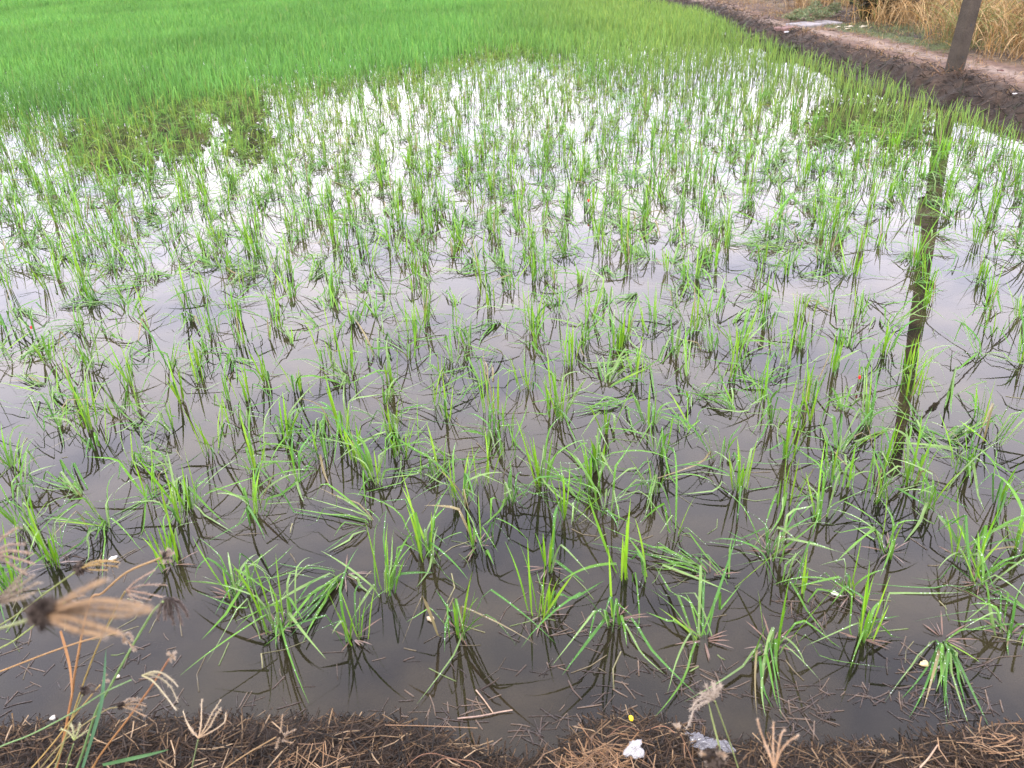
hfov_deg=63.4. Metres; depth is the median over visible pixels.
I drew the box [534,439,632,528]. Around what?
rice plant
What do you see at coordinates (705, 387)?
rice plant
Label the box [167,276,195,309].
rice plant
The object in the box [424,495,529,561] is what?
rice plant
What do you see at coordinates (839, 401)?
rice plant
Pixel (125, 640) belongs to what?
finger grass
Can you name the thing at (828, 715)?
twig
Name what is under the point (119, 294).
rice plant
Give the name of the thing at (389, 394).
rice plant
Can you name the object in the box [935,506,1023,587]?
rice plant
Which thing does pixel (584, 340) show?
rice plant
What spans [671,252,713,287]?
rice plant
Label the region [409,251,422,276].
rice plant
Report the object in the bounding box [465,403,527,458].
rice plant
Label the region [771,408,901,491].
rice plant
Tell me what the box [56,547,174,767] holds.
finger grass
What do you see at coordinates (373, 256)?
rice plant
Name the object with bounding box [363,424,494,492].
rice plant
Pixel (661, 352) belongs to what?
rice plant
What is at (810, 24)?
concrete slab
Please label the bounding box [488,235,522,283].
rice plant
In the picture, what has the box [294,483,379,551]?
rice plant
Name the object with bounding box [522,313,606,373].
rice plant
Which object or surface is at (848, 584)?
rice plant
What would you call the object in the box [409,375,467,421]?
rice plant
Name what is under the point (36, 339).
rice plant
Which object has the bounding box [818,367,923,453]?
rice plant
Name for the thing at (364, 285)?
rice plant
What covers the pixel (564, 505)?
rice plant
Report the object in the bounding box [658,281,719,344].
rice plant
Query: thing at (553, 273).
rice plant
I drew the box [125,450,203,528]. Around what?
rice plant
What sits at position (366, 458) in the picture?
rice plant
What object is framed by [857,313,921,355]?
rice plant
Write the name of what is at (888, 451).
rice plant
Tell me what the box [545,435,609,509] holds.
rice plant
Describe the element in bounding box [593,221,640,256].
rice plant
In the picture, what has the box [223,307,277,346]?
rice plant
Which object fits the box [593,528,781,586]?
rice plant
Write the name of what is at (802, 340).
rice plant
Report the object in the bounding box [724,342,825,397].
rice plant
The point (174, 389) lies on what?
rice plant
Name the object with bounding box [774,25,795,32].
flat stone
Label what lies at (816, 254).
rice plant
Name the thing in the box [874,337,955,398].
rice plant
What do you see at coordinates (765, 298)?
rice plant
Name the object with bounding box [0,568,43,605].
finger grass
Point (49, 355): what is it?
rice plant
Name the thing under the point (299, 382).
rice plant
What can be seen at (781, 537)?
rice plant
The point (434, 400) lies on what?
rice plant
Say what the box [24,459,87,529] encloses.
rice plant
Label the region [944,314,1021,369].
rice plant
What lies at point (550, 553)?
rice plant
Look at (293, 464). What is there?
rice plant
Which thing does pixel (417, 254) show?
rice plant
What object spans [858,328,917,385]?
rice plant
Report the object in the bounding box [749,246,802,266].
rice plant
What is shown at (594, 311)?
rice plant
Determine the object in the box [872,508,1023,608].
rice plant
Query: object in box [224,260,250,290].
rice plant
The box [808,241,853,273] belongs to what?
rice plant
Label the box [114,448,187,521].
rice plant
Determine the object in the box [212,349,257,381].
rice plant
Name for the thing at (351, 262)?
rice plant
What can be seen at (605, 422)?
rice plant
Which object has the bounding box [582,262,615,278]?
rice plant
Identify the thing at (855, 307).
rice plant
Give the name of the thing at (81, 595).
finger grass
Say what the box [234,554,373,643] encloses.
rice plant
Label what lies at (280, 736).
finger grass
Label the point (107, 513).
rice plant
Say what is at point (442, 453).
rice plant
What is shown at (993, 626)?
rice plant
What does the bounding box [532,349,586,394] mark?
rice plant
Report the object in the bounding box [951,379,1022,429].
rice plant
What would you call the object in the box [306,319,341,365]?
rice plant
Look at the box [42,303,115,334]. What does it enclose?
rice plant
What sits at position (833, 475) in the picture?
rice plant
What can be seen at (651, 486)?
rice plant
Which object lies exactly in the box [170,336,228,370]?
rice plant
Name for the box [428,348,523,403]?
rice plant
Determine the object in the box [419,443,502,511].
rice plant
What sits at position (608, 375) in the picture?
rice plant
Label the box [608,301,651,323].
rice plant
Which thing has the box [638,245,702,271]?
rice plant
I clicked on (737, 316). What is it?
rice plant
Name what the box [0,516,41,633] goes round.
rice plant
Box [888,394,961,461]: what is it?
rice plant
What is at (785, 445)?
rice plant
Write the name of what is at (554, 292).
rice plant
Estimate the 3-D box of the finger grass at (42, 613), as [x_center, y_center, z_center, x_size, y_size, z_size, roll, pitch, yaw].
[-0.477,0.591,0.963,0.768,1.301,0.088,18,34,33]
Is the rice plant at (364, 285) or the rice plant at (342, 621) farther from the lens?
the rice plant at (364, 285)
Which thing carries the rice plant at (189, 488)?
on the water
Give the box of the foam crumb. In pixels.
[918,660,928,666]
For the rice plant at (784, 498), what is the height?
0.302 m
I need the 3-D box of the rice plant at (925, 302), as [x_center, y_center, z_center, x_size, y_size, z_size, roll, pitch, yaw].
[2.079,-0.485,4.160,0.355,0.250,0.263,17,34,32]
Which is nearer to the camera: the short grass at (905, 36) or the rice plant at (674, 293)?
the rice plant at (674, 293)
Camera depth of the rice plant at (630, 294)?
4.41 m
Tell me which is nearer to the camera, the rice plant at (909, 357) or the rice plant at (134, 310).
the rice plant at (909, 357)
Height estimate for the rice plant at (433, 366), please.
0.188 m
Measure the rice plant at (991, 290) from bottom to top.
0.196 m
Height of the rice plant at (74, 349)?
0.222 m
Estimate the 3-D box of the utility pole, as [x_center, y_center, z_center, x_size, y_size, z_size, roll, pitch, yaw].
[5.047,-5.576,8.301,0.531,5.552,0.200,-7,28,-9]
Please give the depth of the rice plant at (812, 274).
4.59 m
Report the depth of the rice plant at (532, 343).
3.92 m
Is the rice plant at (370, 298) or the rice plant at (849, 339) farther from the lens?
the rice plant at (370, 298)
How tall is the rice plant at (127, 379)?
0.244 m
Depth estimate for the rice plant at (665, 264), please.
4.75 m
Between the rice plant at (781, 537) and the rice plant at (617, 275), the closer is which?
the rice plant at (781, 537)
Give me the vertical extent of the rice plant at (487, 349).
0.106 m
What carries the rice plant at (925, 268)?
on the water
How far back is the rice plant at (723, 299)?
4.37 m
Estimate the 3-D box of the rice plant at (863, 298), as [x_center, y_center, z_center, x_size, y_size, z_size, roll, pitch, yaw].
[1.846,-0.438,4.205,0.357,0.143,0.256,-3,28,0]
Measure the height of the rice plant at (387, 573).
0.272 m
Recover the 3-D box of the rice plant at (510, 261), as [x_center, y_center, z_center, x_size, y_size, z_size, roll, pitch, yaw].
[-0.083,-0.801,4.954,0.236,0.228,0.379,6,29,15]
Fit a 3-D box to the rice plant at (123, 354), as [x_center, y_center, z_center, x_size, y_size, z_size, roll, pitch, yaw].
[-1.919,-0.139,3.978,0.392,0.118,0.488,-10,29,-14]
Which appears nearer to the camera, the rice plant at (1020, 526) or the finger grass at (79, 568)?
the finger grass at (79, 568)
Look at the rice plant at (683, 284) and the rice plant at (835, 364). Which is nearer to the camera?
the rice plant at (835, 364)
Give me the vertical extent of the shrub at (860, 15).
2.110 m
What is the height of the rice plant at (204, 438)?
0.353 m
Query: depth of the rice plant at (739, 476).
2.86 m
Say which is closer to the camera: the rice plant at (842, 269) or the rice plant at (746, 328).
the rice plant at (746, 328)
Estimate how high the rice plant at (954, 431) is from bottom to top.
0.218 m
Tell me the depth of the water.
3.25 m
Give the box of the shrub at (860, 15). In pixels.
[849,0,925,19]
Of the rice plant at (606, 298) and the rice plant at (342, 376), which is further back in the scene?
the rice plant at (606, 298)
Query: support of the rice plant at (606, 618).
on the water
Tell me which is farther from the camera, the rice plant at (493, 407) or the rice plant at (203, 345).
the rice plant at (203, 345)
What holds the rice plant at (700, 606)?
on the water
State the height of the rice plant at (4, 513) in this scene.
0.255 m
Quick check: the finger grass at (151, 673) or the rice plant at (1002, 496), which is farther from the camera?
the rice plant at (1002, 496)
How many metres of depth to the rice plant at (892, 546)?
2.53 m
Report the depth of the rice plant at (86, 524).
2.73 m
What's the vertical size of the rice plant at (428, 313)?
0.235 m
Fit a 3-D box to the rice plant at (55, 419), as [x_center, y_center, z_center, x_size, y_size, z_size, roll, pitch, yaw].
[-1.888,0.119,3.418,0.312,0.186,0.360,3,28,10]
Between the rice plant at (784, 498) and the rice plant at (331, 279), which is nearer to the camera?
the rice plant at (784, 498)
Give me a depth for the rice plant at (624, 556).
2.46 m
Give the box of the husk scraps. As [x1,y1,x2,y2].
[835,25,867,28]
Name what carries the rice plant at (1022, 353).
on the water
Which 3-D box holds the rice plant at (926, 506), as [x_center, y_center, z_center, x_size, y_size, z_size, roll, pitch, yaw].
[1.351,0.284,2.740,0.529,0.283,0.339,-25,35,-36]
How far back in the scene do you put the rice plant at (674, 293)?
4.30 m
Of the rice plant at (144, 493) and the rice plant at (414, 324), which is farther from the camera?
the rice plant at (414, 324)
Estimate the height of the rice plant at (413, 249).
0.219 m
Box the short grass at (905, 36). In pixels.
[681,0,1023,121]
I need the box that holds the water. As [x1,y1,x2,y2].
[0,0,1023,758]
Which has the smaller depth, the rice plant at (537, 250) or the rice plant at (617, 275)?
the rice plant at (617, 275)
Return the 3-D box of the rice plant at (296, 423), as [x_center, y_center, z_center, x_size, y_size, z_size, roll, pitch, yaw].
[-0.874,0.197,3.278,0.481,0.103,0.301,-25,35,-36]
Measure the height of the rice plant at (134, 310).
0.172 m
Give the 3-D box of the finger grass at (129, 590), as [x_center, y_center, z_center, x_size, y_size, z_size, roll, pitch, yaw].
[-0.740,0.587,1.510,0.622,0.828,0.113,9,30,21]
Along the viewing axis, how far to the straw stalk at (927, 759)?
1.77 m
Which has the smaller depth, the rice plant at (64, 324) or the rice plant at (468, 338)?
the rice plant at (468, 338)
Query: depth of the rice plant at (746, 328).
3.86 m
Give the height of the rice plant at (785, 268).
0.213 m
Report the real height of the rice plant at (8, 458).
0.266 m
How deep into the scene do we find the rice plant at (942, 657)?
2.13 m
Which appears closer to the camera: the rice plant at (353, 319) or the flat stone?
the rice plant at (353, 319)
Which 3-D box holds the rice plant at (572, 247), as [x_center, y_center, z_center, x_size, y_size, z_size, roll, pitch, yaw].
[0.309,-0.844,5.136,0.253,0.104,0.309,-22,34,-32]
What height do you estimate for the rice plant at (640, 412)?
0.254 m
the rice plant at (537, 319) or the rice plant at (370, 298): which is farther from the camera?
the rice plant at (370, 298)
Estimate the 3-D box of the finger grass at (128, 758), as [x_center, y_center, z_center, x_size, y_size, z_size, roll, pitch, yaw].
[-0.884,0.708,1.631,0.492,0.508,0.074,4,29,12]
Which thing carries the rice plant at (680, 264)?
on the water
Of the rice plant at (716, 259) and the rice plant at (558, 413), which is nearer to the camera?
the rice plant at (558, 413)
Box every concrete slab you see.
[786,21,823,27]
[813,20,841,24]
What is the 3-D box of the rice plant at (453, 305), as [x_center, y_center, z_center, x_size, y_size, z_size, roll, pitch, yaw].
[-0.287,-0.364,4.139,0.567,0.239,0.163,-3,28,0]
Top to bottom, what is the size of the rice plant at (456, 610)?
0.305 m
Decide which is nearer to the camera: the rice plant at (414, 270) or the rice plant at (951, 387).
the rice plant at (951, 387)
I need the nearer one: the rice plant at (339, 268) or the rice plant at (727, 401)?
the rice plant at (727, 401)
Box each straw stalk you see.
[385,724,475,727]
[457,709,512,718]
[476,690,493,712]
[919,744,937,767]
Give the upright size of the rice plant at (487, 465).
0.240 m
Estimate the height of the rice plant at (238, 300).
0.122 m
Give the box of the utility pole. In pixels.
[944,0,981,72]
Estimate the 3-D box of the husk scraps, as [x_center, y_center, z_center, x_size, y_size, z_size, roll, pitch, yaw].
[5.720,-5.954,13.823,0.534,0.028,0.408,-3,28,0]
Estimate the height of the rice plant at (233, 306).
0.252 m
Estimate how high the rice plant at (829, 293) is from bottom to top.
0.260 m
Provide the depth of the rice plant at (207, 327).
4.20 m
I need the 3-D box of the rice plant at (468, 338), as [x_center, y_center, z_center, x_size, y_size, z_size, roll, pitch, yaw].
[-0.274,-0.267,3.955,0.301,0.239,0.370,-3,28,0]
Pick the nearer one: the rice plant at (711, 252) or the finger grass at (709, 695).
the finger grass at (709, 695)
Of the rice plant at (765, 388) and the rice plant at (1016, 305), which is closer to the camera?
the rice plant at (765, 388)
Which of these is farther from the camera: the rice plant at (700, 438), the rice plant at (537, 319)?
the rice plant at (537, 319)
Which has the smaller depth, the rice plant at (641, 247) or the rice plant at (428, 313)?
the rice plant at (428, 313)
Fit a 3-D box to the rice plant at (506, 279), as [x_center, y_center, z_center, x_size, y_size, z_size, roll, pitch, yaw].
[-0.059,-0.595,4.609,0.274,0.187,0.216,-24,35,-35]
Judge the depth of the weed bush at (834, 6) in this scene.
15.69 m
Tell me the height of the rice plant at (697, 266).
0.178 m
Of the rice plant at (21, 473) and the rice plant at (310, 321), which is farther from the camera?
the rice plant at (310, 321)
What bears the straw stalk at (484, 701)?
on the water
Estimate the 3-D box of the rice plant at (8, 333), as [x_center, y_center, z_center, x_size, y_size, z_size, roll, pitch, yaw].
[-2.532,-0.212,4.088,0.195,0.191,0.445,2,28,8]
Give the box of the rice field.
[0,0,1023,493]
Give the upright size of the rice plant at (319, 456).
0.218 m
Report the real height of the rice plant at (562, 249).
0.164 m
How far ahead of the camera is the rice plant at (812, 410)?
3.19 m
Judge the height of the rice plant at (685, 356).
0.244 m
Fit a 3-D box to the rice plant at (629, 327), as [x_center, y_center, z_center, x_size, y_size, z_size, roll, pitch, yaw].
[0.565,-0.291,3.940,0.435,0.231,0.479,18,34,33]
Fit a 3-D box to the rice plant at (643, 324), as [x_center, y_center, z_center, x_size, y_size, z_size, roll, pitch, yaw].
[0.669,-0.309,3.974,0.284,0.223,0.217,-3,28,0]
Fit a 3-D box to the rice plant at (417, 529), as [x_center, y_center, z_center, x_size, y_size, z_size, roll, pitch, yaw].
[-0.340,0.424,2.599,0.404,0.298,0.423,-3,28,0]
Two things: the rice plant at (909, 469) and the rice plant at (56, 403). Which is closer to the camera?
the rice plant at (909, 469)
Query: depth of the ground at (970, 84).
8.84 m
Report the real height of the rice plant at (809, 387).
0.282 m
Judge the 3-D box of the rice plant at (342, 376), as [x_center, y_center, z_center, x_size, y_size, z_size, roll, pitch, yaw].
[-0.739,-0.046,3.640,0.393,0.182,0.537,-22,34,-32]
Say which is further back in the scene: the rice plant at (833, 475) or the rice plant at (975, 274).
the rice plant at (975, 274)
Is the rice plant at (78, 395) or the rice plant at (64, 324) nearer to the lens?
the rice plant at (78, 395)
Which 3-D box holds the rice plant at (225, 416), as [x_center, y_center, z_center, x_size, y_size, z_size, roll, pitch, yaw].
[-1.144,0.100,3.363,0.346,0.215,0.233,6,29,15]
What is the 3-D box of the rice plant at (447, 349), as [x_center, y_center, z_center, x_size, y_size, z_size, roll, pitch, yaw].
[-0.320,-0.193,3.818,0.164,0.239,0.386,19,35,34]
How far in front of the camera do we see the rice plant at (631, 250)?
4.89 m
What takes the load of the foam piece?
on the straw litter
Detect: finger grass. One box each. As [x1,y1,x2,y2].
[0,525,34,574]
[0,558,119,625]
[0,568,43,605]
[0,577,156,641]
[0,593,85,648]
[0,628,136,671]
[0,671,178,746]
[31,674,168,767]
[40,696,145,767]
[47,569,167,767]
[55,683,99,767]
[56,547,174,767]
[59,722,88,767]
[76,597,189,767]
[92,650,177,767]
[182,699,227,767]
[225,714,296,767]
[673,722,694,767]
[686,681,738,767]
[698,746,727,767]
[756,719,798,767]
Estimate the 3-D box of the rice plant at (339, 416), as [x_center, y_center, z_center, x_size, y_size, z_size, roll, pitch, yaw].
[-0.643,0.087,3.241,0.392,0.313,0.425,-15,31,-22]
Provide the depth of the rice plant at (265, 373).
3.71 m
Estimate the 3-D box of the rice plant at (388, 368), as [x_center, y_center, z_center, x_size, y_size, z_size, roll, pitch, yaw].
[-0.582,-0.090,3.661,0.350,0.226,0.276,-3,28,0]
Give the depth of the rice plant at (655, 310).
4.12 m
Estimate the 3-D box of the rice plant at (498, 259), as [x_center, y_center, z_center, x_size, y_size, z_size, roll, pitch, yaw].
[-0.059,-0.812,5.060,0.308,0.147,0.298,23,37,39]
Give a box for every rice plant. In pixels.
[0,326,35,348]
[0,329,66,365]
[0,331,41,358]
[0,425,37,468]
[0,485,46,549]
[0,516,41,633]
[1,494,83,576]
[3,305,36,342]
[4,365,93,409]
[4,382,72,413]
[5,364,65,388]
[10,322,65,364]
[11,442,84,504]
[20,386,105,448]
[23,325,93,374]
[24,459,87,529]
[31,326,93,378]
[36,347,120,405]
[36,511,143,573]
[39,308,82,338]
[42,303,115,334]
[46,416,139,453]
[53,374,101,414]
[53,473,139,554]
[59,370,109,431]
[66,316,110,383]
[69,379,164,422]
[77,335,153,372]
[85,440,168,536]
[86,318,134,342]
[91,272,155,316]
[98,341,159,389]
[100,414,177,478]
[104,282,169,343]
[106,280,172,315]
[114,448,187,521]
[115,400,176,443]
[118,449,270,531]
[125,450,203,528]
[127,311,219,395]
[143,512,197,580]
[157,357,217,405]
[161,311,199,333]
[163,341,217,382]
[166,261,205,293]
[166,270,210,301]
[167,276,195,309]
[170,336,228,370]
[176,292,232,336]
[177,385,251,465]
[180,330,241,359]
[182,557,325,702]
[193,538,322,637]
[204,284,281,309]
[205,394,275,434]
[205,396,294,481]
[206,284,241,320]
[211,459,318,539]
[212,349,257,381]
[217,360,271,400]
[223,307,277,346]
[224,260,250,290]
[230,296,301,327]
[230,404,353,454]
[232,347,282,400]
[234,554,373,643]
[236,426,326,499]
[239,270,295,293]
[241,381,331,451]
[250,287,293,313]
[253,348,313,391]
[258,252,284,282]
[267,421,384,489]
[269,548,390,648]
[271,257,317,297]
[273,310,318,330]
[275,324,319,361]
[289,357,414,391]
[294,372,386,462]
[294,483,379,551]
[300,275,341,316]
[305,329,362,377]
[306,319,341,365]
[307,413,343,447]
[308,259,335,280]
[310,264,349,306]
[314,299,347,341]
[316,409,406,504]
[323,269,349,297]
[325,507,430,614]
[331,251,346,282]
[333,285,392,336]
[335,289,396,318]
[336,286,427,328]
[337,245,357,271]
[338,412,432,488]
[339,421,371,463]
[341,320,393,357]
[344,261,400,285]
[346,341,414,387]
[347,275,397,293]
[352,474,466,584]
[355,272,420,297]
[359,226,402,266]
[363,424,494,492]
[364,322,433,359]
[368,397,426,447]
[370,314,434,361]
[379,426,469,486]
[382,377,422,404]
[385,241,444,267]
[388,294,434,337]
[400,256,430,283]
[403,574,551,699]
[404,267,434,292]
[406,287,441,324]
[408,236,443,264]
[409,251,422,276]
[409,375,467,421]
[412,299,506,326]
[416,313,472,367]
[416,354,457,390]
[419,272,447,304]
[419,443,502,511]
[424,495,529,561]
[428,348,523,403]
[428,354,475,404]
[428,383,526,454]
[432,260,498,275]
[432,313,478,352]
[442,246,483,268]
[442,286,479,303]
[453,308,529,344]
[453,344,509,360]
[461,353,510,415]
[461,427,505,487]
[463,234,493,287]
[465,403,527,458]
[476,276,518,307]
[479,233,522,269]
[480,245,513,265]
[481,261,530,290]
[481,463,582,527]
[485,414,610,522]
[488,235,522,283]
[490,312,550,355]
[492,354,546,400]
[501,291,543,330]
[503,241,546,265]
[505,538,602,633]
[506,461,602,523]
[509,275,586,341]
[522,229,552,260]
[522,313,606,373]
[523,507,584,580]
[523,546,688,687]
[526,237,580,279]
[527,229,568,256]
[527,288,592,321]
[529,365,596,447]
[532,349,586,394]
[533,247,573,281]
[534,278,600,299]
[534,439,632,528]
[537,316,613,355]
[545,292,636,337]
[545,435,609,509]
[547,422,671,474]
[550,234,587,259]
[550,257,557,283]
[551,238,584,255]
[559,258,602,284]
[560,348,652,397]
[561,497,733,633]
[562,268,642,316]
[564,387,633,435]
[570,388,636,439]
[580,279,604,322]
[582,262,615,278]
[583,336,697,396]
[585,294,658,353]
[589,302,649,351]
[590,337,658,381]
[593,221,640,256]
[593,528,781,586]
[596,269,635,278]
[601,376,694,434]
[605,414,693,483]
[605,454,712,518]
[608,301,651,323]
[608,448,703,542]
[615,292,636,311]
[619,231,647,263]
[620,227,649,255]
[621,243,661,266]
[627,294,673,334]
[633,301,682,324]
[634,531,740,712]
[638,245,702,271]
[642,288,705,326]
[649,308,696,364]
[653,382,740,409]
[654,262,702,297]
[654,411,772,477]
[657,273,741,316]
[658,278,690,305]
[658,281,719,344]
[659,254,695,276]
[662,241,682,272]
[662,389,707,446]
[664,328,731,383]
[664,438,782,518]
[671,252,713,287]
[675,322,766,351]
[677,375,735,410]
[684,577,886,711]
[690,231,715,257]
[693,249,728,287]
[695,277,765,312]
[699,236,728,269]
[700,359,799,404]
[706,481,832,572]
[707,243,743,268]
[707,369,832,446]
[709,303,777,350]
[712,334,766,383]
[715,538,848,632]
[716,319,782,369]
[724,254,768,282]
[724,318,813,367]
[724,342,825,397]
[732,306,749,323]
[734,226,781,262]
[739,279,776,302]
[740,265,788,315]
[742,287,789,330]
[746,402,838,463]
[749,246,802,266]
[759,246,812,275]
[759,377,864,429]
[762,443,879,533]
[763,244,802,272]
[764,232,823,267]
[765,438,809,533]
[769,316,827,348]
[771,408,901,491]
[773,419,874,493]
[776,543,894,609]
[777,294,818,334]
[783,287,837,317]
[783,340,833,406]
[786,269,833,280]
[798,269,854,318]
[800,318,881,365]
[801,290,841,312]
[802,318,889,377]
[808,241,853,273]
[808,560,960,667]
[809,233,840,266]
[811,258,858,278]
[813,444,933,514]
[816,384,869,413]
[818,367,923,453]
[831,493,921,573]
[838,233,893,277]
[839,286,906,309]
[839,289,945,329]
[849,414,924,478]
[851,281,871,322]
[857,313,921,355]
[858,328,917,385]
[866,409,965,506]
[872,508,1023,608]
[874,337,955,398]
[882,413,1002,510]
[883,272,938,308]
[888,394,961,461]
[888,614,1007,723]
[890,428,1001,540]
[900,329,957,372]
[908,244,967,281]
[911,361,1001,420]
[913,272,945,291]
[922,581,1023,654]
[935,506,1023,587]
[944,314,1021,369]
[944,408,1022,481]
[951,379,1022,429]
[952,256,991,279]
[956,403,1023,445]
[961,271,1023,313]
[963,474,1023,557]
[968,263,1016,297]
[970,302,1019,344]
[972,444,1023,529]
[996,286,1023,318]
[997,296,1023,364]
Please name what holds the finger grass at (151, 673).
on the ground at (970, 84)
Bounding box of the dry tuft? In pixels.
[936,61,980,75]
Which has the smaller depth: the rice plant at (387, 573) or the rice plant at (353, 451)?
the rice plant at (387, 573)
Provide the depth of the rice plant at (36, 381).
3.80 m
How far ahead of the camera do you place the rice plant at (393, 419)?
3.28 m
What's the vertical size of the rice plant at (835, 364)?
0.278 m
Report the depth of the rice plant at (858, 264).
4.59 m
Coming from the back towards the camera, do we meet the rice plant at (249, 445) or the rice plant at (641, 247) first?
the rice plant at (641, 247)
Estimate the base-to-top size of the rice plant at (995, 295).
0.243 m
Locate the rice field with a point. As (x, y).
(116, 32)
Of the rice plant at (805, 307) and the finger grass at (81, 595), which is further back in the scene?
the rice plant at (805, 307)
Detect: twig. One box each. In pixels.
[481,678,498,689]
[824,709,837,719]
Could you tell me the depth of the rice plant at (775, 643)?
2.15 m
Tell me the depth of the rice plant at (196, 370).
3.73 m
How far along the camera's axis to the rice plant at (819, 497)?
2.69 m
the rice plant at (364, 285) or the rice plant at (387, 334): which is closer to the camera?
the rice plant at (387, 334)
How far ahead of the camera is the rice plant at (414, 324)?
4.10 m
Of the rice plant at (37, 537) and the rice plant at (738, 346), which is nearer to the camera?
the rice plant at (37, 537)
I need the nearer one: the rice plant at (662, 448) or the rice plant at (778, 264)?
the rice plant at (662, 448)
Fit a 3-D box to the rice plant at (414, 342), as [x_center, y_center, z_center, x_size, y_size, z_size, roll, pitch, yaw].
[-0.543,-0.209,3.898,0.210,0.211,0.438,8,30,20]
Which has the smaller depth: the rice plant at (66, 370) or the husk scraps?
the rice plant at (66, 370)
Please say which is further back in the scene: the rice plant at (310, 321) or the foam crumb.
the rice plant at (310, 321)
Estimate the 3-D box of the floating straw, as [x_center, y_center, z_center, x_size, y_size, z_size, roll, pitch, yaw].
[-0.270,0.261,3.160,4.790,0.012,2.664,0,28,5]
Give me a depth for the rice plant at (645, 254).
4.91 m
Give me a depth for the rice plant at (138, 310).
4.26 m
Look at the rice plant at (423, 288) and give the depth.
4.41 m
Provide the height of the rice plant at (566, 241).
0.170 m
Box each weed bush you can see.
[721,31,760,42]
[764,43,799,52]
[781,7,835,21]
[800,0,843,15]
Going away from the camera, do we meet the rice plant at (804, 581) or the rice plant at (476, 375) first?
the rice plant at (804, 581)
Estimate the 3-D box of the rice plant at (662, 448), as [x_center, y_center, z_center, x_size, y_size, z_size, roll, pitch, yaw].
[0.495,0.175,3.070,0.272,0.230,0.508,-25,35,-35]
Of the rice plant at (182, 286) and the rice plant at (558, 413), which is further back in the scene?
the rice plant at (182, 286)
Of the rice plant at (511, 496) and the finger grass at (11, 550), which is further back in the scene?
the rice plant at (511, 496)
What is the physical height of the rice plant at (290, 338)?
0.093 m
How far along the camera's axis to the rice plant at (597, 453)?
2.96 m
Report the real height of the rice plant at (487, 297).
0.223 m
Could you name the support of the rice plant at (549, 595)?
on the water
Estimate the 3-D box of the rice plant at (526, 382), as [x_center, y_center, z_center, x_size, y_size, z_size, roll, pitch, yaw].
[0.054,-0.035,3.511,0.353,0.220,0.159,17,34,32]
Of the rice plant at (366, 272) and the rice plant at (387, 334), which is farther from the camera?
the rice plant at (366, 272)
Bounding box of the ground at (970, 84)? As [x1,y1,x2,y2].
[0,0,1023,767]
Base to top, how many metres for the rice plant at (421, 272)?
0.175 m
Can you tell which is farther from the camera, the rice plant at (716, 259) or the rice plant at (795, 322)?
the rice plant at (716, 259)
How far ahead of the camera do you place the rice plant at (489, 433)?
3.21 m
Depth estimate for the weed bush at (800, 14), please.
14.95 m
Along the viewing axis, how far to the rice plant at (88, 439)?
3.24 m
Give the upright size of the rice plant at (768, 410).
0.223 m
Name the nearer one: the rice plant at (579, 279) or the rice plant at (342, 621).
the rice plant at (342, 621)
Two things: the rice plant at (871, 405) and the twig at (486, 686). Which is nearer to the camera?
the twig at (486, 686)
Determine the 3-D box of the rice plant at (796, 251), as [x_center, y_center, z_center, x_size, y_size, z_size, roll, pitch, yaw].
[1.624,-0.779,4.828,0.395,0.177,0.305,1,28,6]
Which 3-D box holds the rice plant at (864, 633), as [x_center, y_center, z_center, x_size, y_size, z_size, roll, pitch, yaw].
[0.970,0.619,2.161,0.338,0.264,0.300,11,31,24]
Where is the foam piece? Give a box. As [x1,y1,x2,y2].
[623,739,644,758]
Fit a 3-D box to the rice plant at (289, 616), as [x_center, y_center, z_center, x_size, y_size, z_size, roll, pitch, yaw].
[-0.723,0.621,2.248,0.385,0.311,0.549,-9,29,-12]
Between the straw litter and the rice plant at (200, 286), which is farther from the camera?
the rice plant at (200, 286)
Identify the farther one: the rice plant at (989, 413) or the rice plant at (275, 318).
the rice plant at (275, 318)
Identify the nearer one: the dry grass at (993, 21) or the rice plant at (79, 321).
the rice plant at (79, 321)
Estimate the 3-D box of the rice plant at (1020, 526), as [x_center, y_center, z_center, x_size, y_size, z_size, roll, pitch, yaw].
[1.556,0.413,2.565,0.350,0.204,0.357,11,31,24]
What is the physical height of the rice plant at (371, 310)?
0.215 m
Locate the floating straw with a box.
[0,313,1023,747]
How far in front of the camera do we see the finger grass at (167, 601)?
1.41 m
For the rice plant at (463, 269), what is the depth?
4.86 m
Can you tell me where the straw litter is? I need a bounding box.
[0,704,1023,767]
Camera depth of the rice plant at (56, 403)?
3.53 m
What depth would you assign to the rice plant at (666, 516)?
2.66 m
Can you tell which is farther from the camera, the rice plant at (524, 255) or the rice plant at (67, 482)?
the rice plant at (524, 255)
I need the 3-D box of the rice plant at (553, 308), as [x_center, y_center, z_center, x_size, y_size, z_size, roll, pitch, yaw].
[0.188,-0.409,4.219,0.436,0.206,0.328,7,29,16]
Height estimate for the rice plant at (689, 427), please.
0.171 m
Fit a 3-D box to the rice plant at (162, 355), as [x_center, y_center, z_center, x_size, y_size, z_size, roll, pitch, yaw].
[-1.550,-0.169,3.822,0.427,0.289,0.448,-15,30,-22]
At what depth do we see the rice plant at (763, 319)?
4.00 m
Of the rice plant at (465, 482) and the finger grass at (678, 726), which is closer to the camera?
the finger grass at (678, 726)
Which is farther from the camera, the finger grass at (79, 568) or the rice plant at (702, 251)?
the rice plant at (702, 251)
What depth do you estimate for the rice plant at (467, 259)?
4.97 m
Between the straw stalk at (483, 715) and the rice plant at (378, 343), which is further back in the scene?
the rice plant at (378, 343)
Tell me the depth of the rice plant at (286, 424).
3.27 m
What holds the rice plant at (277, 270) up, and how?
on the water
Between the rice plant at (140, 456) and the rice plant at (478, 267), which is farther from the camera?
the rice plant at (478, 267)
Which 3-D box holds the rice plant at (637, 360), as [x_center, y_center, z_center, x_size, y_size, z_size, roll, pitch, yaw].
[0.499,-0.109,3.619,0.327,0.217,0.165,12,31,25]

